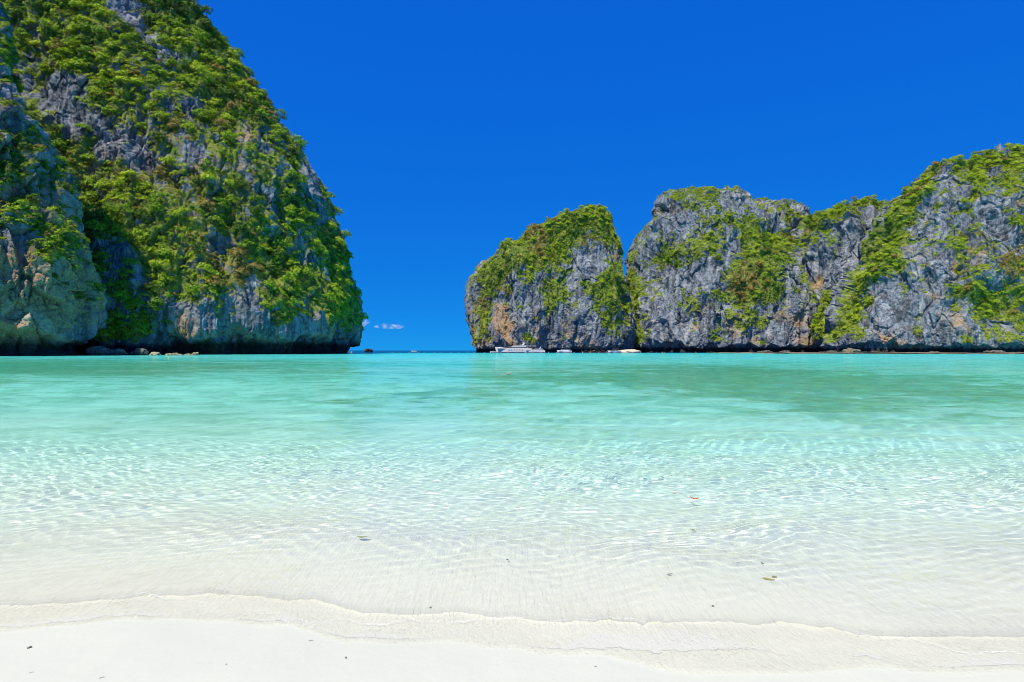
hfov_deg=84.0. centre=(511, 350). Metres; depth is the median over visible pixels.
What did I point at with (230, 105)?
cliff tree
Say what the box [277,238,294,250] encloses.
cliff tree
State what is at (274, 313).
cliff tree
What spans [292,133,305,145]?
cliff tree
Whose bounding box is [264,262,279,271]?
cliff tree
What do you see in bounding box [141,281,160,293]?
cliff tree
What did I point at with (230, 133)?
cliff tree
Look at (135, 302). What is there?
cliff tree
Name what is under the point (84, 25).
cliff tree
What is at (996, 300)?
cliff shrub
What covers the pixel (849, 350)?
boulder
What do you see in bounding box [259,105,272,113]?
cliff tree
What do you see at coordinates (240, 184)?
cliff tree
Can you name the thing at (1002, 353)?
reef ledge
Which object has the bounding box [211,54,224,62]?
cliff tree
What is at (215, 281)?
cliff tree
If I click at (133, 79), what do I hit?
cliff tree
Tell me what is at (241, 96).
cliff tree
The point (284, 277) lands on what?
cliff tree
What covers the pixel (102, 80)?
cliff tree
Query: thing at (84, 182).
cliff tree
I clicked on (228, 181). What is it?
cliff tree
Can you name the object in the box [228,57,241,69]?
cliff tree
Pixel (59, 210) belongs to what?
cliff tree
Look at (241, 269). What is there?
cliff tree
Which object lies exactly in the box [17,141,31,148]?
cliff tree
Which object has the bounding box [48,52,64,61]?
cliff tree
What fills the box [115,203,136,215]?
cliff tree
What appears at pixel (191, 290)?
cliff tree
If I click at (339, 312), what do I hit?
cliff tree
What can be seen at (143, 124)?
cliff tree
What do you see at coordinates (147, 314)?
cliff tree
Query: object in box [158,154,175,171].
cliff tree
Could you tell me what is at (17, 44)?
cliff tree
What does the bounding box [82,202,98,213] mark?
cliff tree
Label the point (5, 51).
cliff tree
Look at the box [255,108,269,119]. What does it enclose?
cliff tree
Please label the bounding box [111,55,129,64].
cliff tree
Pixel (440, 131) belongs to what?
sky
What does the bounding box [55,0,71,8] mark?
cliff tree
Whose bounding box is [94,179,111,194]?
cliff tree
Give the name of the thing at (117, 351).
boulder
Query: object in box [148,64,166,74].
cliff tree
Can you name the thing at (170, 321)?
cliff tree
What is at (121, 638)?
beach
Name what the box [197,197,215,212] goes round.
cliff tree
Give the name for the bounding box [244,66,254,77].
cliff tree
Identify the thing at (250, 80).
cliff tree
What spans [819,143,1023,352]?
cliff headland
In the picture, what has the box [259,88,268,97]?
cliff tree
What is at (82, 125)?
cliff tree
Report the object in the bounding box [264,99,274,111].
cliff tree
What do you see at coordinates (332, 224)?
cliff tree
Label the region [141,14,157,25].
cliff tree
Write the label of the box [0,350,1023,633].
sea
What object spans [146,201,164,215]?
cliff tree
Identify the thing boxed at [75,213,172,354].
cliff slab
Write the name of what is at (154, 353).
boulder
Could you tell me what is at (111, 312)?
cliff tree
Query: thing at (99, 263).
cliff tree
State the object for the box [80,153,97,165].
cliff tree
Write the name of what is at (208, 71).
cliff tree
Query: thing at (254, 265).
cliff tree
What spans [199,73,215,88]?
cliff tree
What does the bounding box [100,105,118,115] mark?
cliff tree
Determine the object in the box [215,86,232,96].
cliff tree
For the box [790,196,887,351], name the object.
cliff face
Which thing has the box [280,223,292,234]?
cliff tree
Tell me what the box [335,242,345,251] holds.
cliff tree
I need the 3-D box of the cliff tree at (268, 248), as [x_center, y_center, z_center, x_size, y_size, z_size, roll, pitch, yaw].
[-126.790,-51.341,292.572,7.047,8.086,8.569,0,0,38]
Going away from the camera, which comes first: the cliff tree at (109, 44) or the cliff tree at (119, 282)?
the cliff tree at (119, 282)
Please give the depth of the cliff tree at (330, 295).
311.45 m
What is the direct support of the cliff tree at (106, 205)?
on the cliff slab at (153, 341)
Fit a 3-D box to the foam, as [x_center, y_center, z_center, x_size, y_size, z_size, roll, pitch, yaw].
[-0.023,1.975,4.093,8.455,0.037,0.810,0,0,4]
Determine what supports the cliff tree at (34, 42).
on the cliff at (240, 320)
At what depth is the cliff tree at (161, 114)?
290.74 m
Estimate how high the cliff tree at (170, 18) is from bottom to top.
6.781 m
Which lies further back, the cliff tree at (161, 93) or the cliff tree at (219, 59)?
the cliff tree at (219, 59)
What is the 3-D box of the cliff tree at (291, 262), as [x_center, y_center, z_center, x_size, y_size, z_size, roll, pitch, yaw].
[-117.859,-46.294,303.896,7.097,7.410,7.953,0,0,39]
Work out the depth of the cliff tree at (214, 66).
325.65 m
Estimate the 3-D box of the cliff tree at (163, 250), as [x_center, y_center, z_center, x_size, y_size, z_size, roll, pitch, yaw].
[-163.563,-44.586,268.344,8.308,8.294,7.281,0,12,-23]
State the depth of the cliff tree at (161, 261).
262.35 m
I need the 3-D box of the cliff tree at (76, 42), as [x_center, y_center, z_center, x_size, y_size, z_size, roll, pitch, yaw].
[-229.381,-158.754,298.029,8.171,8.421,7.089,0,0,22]
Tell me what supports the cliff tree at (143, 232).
on the cliff at (240, 320)
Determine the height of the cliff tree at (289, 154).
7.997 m
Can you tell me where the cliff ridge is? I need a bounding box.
[624,186,818,351]
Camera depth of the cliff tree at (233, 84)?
328.62 m
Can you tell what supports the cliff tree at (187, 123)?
on the cliff at (240, 320)
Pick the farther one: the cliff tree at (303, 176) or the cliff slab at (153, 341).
the cliff tree at (303, 176)
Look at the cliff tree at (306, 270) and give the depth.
307.17 m
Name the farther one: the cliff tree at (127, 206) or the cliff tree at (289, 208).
the cliff tree at (289, 208)
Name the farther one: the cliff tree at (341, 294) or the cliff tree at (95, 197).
the cliff tree at (341, 294)
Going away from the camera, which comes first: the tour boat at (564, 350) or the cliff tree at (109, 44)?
the cliff tree at (109, 44)
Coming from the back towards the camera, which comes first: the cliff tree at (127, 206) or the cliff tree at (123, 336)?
the cliff tree at (127, 206)
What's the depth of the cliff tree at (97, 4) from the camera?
305.68 m
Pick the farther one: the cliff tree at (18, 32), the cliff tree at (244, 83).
the cliff tree at (244, 83)
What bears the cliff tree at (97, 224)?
on the cliff slab at (153, 341)
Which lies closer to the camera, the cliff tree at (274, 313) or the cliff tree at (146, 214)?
the cliff tree at (146, 214)
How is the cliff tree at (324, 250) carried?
on the cliff at (240, 320)
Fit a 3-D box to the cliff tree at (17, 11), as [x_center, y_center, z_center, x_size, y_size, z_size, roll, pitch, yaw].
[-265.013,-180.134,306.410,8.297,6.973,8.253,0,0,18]
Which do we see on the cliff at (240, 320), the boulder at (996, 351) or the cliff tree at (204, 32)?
the cliff tree at (204, 32)
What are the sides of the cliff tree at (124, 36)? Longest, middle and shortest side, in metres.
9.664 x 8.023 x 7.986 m
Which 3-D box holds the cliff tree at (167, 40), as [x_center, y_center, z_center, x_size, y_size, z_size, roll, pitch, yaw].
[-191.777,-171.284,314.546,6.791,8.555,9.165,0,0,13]
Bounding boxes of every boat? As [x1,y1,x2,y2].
[557,349,571,351]
[619,349,640,351]
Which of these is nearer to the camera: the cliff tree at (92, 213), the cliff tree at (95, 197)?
the cliff tree at (92, 213)
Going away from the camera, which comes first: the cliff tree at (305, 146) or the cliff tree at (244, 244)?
the cliff tree at (244, 244)
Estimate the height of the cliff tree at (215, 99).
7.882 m
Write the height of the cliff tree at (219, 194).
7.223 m
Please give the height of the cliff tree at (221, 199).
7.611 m
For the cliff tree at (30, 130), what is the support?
on the cliff buttress
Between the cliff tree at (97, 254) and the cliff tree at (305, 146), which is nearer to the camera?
the cliff tree at (97, 254)
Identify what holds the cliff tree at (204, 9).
on the cliff at (240, 320)
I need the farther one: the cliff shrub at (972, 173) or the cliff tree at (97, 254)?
the cliff shrub at (972, 173)
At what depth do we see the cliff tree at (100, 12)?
305.53 m
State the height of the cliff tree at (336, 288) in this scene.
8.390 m
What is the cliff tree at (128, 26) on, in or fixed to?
on the cliff at (240, 320)
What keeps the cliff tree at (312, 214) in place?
on the cliff at (240, 320)
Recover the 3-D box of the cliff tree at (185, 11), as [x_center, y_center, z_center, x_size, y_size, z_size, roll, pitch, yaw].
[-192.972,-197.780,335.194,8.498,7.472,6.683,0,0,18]
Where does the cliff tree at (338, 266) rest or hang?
on the cliff at (240, 320)
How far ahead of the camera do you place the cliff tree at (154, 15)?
321.84 m
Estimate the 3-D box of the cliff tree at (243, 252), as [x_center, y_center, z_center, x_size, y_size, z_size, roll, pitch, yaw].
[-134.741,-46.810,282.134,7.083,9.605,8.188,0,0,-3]
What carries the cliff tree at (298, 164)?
on the cliff at (240, 320)
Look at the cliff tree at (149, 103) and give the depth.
292.58 m
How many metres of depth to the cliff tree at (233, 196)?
289.67 m
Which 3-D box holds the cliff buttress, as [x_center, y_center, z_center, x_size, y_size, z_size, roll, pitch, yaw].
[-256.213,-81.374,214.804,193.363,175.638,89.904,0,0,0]
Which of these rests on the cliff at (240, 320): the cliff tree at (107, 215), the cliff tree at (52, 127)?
the cliff tree at (52, 127)
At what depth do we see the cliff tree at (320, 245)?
316.29 m
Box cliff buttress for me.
[0,2,107,355]
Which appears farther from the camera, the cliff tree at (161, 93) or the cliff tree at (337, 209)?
the cliff tree at (337, 209)
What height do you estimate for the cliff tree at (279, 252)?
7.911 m
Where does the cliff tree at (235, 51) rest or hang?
on the cliff at (240, 320)
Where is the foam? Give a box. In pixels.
[2,592,1021,670]
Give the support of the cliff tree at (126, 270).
on the cliff slab at (153, 341)
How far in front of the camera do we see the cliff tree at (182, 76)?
306.22 m
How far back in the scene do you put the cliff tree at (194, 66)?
314.70 m
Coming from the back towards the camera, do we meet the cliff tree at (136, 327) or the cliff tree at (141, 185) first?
the cliff tree at (141, 185)
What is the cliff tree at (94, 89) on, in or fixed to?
on the cliff at (240, 320)
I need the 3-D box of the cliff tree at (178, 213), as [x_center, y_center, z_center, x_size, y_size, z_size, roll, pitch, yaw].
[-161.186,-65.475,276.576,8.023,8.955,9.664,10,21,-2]
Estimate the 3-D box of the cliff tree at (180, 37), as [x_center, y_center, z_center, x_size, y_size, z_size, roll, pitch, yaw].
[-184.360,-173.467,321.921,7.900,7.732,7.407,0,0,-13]
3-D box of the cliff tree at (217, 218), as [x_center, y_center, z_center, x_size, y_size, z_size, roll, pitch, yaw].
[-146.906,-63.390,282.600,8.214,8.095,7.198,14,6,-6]
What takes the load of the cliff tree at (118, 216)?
on the cliff slab at (153, 341)
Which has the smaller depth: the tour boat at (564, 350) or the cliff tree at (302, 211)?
the cliff tree at (302, 211)
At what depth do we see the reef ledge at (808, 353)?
346.39 m
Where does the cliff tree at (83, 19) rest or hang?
on the cliff at (240, 320)
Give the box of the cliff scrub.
[0,0,1023,344]
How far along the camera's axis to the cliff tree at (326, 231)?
330.32 m
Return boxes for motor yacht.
[495,343,531,351]
[525,346,544,351]
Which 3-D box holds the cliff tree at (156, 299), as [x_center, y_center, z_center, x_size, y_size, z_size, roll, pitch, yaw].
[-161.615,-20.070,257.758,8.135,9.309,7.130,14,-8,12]
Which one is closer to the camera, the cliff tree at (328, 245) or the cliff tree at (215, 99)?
the cliff tree at (215, 99)
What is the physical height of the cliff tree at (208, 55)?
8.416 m
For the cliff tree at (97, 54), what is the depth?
296.06 m
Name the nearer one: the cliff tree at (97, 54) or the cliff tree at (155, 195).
the cliff tree at (155, 195)
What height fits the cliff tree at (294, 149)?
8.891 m
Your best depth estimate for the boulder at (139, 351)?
230.10 m
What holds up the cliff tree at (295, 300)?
on the cliff at (240, 320)
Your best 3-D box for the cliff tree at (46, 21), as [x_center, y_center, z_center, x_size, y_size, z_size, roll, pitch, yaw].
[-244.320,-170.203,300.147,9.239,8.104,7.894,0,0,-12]
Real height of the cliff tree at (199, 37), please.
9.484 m
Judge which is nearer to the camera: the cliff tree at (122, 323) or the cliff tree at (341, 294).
the cliff tree at (122, 323)
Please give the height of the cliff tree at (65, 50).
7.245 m
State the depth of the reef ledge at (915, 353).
324.09 m
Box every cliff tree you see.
[0,48,10,55]
[8,196,22,204]
[9,8,25,17]
[11,74,22,82]
[13,27,30,38]
[14,41,27,49]
[15,82,24,88]
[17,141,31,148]
[17,199,30,210]
[20,16,37,34]
[25,124,39,133]
[25,193,42,202]
[27,38,39,51]
[37,62,51,72]
[38,18,58,30]
[41,239,54,248]
[42,2,52,9]
[44,37,57,45]
[44,122,61,133]
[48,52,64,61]
[50,38,67,50]
[50,234,64,242]
[51,138,68,153]
[52,204,66,214]
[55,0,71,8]
[56,47,74,57]
[56,58,75,71]
[61,36,73,44]
[62,183,75,189]
[63,236,75,240]
[65,21,79,32]
[66,39,81,50]
[68,0,85,11]
[68,57,84,69]
[72,14,91,22]
[75,122,92,134]
[76,21,95,34]
[76,45,93,54]
[79,35,94,45]
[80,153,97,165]
[81,177,95,190]
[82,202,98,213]
[83,0,98,3]
[83,208,105,219]
[84,85,105,96]
[84,219,107,237]
[86,190,100,201]
[88,2,106,9]
[91,25,109,35]
[91,50,110,60]
[91,250,111,260]
[92,259,105,269]
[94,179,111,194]
[95,7,113,20]
[96,77,113,88]
[98,63,113,78]
[99,201,117,213]
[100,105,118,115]
[100,212,117,222]
[103,38,118,49]
[106,280,130,289]
[106,309,122,325]
[107,325,121,338]
[108,223,127,235]
[109,213,121,222]
[109,319,129,327]
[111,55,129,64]
[111,176,128,186]
[112,288,132,303]
[114,267,136,277]
[115,73,130,87]
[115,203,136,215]
[116,68,130,75]
[116,231,133,243]
[117,20,134,30]
[117,328,132,344]
[119,32,133,43]
[119,169,136,178]
[120,256,140,264]
[126,296,144,312]
[127,68,139,74]
[128,320,148,336]
[129,76,145,91]
[130,228,150,242]
[134,121,147,130]
[134,209,154,219]
[134,309,155,320]
[135,43,155,51]
[135,179,151,192]
[140,51,154,62]
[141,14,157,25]
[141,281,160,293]
[143,99,155,110]
[144,296,164,315]
[145,13,160,20]
[145,245,160,252]
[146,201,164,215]
[147,191,165,204]
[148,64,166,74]
[148,130,167,141]
[149,89,167,99]
[149,258,170,268]
[153,109,169,124]
[153,164,168,177]
[155,247,174,255]
[156,32,173,45]
[157,272,174,282]
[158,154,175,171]
[160,316,172,325]
[162,15,174,23]
[163,57,179,69]
[166,118,181,130]
[170,19,186,32]
[172,207,190,219]
[173,27,187,36]
[175,16,186,21]
[176,8,191,15]
[176,73,191,85]
[177,36,192,49]
[179,57,194,70]
[180,119,197,129]
[184,283,201,294]
[188,0,202,11]
[188,63,203,73]
[189,242,207,251]
[191,107,208,119]
[193,31,207,43]
[196,29,211,37]
[196,65,212,78]
[196,262,213,273]
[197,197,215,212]
[198,43,210,53]
[198,52,214,62]
[199,5,213,15]
[199,18,213,28]
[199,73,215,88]
[200,171,217,188]
[202,109,215,118]
[205,26,220,35]
[205,77,218,88]
[205,275,223,286]
[206,39,221,47]
[208,97,222,107]
[208,215,225,226]
[209,62,225,72]
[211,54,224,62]
[211,71,221,79]
[213,118,229,131]
[213,196,230,211]
[214,191,225,201]
[215,33,223,41]
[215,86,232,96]
[218,73,234,85]
[219,112,235,123]
[220,129,238,142]
[223,194,239,206]
[224,178,237,193]
[225,100,240,109]
[227,47,239,58]
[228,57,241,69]
[229,81,238,88]
[230,73,239,81]
[232,47,244,57]
[232,220,249,231]
[232,247,249,260]
[232,265,251,277]
[233,179,251,192]
[234,92,248,102]
[237,79,251,89]
[237,238,255,251]
[241,76,256,86]
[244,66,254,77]
[246,91,258,99]
[246,262,263,270]
[247,97,261,104]
[249,205,264,215]
[251,86,263,96]
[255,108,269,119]
[258,243,272,254]
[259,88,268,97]
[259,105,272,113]
[263,279,278,293]
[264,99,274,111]
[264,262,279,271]
[265,134,280,141]
[268,247,284,258]
[270,310,287,322]
[273,124,287,134]
[274,265,287,274]
[276,108,287,121]
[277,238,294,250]
[279,271,297,283]
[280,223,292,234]
[281,151,295,162]
[284,204,296,216]
[285,257,299,266]
[285,296,300,308]
[287,168,299,180]
[288,144,299,154]
[289,266,301,276]
[290,282,303,292]
[291,159,301,170]
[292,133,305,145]
[292,216,305,226]
[294,206,308,218]
[295,138,308,149]
[295,174,308,185]
[301,197,315,207]
[301,266,315,279]
[307,212,320,222]
[309,238,323,248]
[315,245,328,254]
[318,227,328,235]
[323,242,331,249]
[323,292,334,299]
[326,191,335,199]
[326,220,335,230]
[328,282,341,293]
[330,263,344,273]
[330,306,341,316]
[331,236,343,243]
[331,274,341,282]
[334,207,342,215]
[334,291,346,299]
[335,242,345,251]
[336,299,343,307]
[340,229,351,239]
[342,277,352,286]
[345,250,353,258]
[352,288,362,295]
[361,312,368,319]
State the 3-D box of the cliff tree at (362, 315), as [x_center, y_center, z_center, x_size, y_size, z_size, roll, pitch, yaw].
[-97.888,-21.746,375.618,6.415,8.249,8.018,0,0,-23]
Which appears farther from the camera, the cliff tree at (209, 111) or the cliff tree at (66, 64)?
the cliff tree at (209, 111)
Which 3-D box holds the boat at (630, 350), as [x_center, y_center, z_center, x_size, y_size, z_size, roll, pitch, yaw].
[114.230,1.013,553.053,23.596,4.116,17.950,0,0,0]
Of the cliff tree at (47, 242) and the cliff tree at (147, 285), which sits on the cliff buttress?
the cliff tree at (47, 242)
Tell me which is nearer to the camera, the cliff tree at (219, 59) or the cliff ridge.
the cliff tree at (219, 59)
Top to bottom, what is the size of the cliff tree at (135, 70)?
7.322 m
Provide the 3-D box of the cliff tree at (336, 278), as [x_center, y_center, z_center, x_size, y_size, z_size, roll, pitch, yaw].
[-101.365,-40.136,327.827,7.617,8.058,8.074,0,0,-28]
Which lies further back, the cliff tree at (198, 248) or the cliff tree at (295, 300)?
the cliff tree at (295, 300)
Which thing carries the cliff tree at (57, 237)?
on the cliff buttress
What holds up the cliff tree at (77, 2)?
on the cliff at (240, 320)
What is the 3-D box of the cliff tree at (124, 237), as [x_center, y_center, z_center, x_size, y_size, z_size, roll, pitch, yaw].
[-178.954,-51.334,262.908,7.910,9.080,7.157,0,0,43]
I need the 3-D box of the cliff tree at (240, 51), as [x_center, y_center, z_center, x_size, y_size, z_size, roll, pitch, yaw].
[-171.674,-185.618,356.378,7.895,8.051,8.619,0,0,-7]
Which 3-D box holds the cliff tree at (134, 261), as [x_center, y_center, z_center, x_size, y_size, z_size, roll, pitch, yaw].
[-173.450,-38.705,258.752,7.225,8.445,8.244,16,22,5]
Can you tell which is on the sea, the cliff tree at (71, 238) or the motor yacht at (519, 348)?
the motor yacht at (519, 348)
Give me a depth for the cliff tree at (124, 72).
295.34 m
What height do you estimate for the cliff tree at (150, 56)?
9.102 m
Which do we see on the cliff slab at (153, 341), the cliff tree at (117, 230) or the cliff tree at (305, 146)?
the cliff tree at (117, 230)
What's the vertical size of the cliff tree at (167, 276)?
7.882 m
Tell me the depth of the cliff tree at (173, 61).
306.52 m
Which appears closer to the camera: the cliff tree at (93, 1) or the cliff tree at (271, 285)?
the cliff tree at (271, 285)
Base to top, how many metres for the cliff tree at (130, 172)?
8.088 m
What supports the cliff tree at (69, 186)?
on the cliff buttress
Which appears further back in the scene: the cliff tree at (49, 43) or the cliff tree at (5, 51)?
the cliff tree at (49, 43)
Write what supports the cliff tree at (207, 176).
on the cliff at (240, 320)
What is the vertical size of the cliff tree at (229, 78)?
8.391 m
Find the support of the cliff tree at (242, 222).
on the cliff at (240, 320)
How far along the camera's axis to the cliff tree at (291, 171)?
311.15 m
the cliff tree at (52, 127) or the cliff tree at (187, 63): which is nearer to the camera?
the cliff tree at (52, 127)
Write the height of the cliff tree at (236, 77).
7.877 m
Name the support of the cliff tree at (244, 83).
on the cliff at (240, 320)
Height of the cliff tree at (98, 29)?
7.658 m
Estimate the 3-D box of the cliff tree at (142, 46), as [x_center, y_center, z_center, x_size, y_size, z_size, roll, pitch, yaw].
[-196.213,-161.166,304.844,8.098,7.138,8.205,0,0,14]
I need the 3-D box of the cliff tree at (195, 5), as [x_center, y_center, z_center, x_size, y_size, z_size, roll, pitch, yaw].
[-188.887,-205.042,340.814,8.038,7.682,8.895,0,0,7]
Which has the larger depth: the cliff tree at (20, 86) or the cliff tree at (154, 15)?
the cliff tree at (154, 15)
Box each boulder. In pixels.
[86,346,110,355]
[109,348,127,354]
[130,348,148,354]
[149,352,160,354]
[757,350,772,352]
[842,348,860,352]
[983,350,1004,352]
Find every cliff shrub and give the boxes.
[966,171,976,179]
[991,299,1000,303]
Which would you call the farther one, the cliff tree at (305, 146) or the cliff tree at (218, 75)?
the cliff tree at (305, 146)
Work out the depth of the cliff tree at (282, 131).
324.46 m
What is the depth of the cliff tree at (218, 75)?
320.99 m
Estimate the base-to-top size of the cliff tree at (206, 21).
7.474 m
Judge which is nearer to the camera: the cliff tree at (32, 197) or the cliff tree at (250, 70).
the cliff tree at (32, 197)
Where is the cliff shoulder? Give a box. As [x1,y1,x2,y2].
[754,198,809,229]
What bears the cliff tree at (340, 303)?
on the cliff at (240, 320)
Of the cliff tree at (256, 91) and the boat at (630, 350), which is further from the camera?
the boat at (630, 350)
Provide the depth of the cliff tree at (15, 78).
218.12 m
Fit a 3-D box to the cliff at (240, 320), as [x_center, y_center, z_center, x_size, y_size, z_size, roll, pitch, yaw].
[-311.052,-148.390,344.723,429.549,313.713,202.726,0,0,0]
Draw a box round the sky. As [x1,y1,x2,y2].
[196,0,1023,349]
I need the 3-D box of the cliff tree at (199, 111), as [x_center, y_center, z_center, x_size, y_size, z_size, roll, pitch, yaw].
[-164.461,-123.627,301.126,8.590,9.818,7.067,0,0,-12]
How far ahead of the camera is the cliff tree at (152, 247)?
266.87 m
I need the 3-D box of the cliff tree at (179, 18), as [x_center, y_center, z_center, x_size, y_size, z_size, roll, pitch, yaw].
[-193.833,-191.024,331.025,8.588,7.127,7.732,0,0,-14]
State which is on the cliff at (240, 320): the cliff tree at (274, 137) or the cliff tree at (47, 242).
the cliff tree at (274, 137)
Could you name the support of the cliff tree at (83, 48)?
on the cliff at (240, 320)
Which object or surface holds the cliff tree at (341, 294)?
on the cliff at (240, 320)
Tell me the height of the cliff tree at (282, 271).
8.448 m
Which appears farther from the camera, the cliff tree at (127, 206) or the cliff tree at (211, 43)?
the cliff tree at (211, 43)
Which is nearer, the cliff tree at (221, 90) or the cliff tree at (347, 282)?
the cliff tree at (221, 90)
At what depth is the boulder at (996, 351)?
333.25 m
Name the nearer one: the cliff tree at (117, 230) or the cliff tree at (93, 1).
the cliff tree at (117, 230)
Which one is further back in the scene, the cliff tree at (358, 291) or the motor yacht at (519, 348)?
the motor yacht at (519, 348)
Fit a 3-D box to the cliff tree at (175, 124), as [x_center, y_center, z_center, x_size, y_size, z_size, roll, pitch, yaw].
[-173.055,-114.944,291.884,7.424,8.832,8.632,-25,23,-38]
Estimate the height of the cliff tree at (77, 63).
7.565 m
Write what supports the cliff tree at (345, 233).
on the cliff at (240, 320)
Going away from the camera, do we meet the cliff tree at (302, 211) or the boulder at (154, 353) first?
the boulder at (154, 353)
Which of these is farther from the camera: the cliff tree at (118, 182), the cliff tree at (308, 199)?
the cliff tree at (308, 199)
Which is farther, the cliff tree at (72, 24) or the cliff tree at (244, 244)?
the cliff tree at (72, 24)
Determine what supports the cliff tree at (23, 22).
on the cliff at (240, 320)
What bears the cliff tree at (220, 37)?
on the cliff at (240, 320)
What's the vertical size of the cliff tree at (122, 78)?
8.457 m
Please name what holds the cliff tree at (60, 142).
on the cliff at (240, 320)
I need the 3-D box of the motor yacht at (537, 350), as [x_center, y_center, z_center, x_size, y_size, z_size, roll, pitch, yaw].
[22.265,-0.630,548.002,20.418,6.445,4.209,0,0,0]
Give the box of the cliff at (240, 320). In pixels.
[0,0,363,354]
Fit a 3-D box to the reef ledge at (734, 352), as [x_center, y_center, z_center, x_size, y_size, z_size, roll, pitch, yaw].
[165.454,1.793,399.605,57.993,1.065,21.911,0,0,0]
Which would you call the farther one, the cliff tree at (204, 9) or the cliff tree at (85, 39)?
the cliff tree at (204, 9)
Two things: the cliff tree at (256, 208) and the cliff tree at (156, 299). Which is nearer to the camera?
the cliff tree at (156, 299)
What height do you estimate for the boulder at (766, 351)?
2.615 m
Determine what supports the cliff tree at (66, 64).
on the cliff at (240, 320)
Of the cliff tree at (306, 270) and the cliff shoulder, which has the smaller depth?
the cliff tree at (306, 270)
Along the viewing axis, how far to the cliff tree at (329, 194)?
359.15 m
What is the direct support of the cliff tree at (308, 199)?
on the cliff at (240, 320)
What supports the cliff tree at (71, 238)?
on the cliff buttress
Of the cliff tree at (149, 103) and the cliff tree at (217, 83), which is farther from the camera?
the cliff tree at (217, 83)
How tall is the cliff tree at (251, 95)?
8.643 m
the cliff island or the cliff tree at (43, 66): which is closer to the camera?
the cliff tree at (43, 66)
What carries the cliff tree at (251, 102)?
on the cliff at (240, 320)
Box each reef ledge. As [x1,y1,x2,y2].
[711,352,758,352]
[763,352,854,353]
[855,352,971,353]
[972,352,1023,353]
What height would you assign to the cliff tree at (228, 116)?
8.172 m
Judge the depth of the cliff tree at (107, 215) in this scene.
262.75 m
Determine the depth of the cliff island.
582.27 m
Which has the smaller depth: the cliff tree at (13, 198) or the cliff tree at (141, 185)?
the cliff tree at (13, 198)
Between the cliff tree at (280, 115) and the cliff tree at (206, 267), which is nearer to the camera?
the cliff tree at (206, 267)
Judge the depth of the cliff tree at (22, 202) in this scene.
200.70 m
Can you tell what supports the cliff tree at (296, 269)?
on the cliff at (240, 320)
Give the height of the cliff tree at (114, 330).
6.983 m
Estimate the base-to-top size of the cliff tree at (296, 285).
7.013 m
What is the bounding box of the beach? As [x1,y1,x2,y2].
[0,590,1023,681]
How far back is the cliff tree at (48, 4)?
308.26 m
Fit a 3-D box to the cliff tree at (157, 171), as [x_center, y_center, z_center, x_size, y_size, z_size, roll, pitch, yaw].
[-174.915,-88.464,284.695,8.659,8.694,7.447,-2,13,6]
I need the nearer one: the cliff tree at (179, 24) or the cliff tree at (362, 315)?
the cliff tree at (179, 24)
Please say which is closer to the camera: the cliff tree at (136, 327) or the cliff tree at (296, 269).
the cliff tree at (136, 327)
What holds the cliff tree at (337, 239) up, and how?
on the cliff at (240, 320)
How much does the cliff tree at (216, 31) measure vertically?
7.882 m
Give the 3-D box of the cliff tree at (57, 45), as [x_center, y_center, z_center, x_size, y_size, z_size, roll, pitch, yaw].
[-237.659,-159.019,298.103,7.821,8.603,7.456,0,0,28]
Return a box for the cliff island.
[464,205,636,351]
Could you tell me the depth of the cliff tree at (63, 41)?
297.90 m
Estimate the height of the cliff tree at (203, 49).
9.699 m
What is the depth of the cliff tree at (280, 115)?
357.11 m
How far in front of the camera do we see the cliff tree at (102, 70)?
296.10 m
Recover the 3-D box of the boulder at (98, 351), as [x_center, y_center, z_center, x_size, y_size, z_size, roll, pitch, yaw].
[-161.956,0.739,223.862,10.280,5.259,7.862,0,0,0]
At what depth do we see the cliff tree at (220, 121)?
299.29 m
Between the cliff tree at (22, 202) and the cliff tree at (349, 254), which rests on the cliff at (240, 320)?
the cliff tree at (349, 254)
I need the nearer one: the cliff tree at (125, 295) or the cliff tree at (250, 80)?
the cliff tree at (125, 295)
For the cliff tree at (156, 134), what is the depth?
286.37 m
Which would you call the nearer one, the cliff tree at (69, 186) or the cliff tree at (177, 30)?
the cliff tree at (69, 186)
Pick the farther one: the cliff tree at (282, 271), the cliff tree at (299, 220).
the cliff tree at (299, 220)

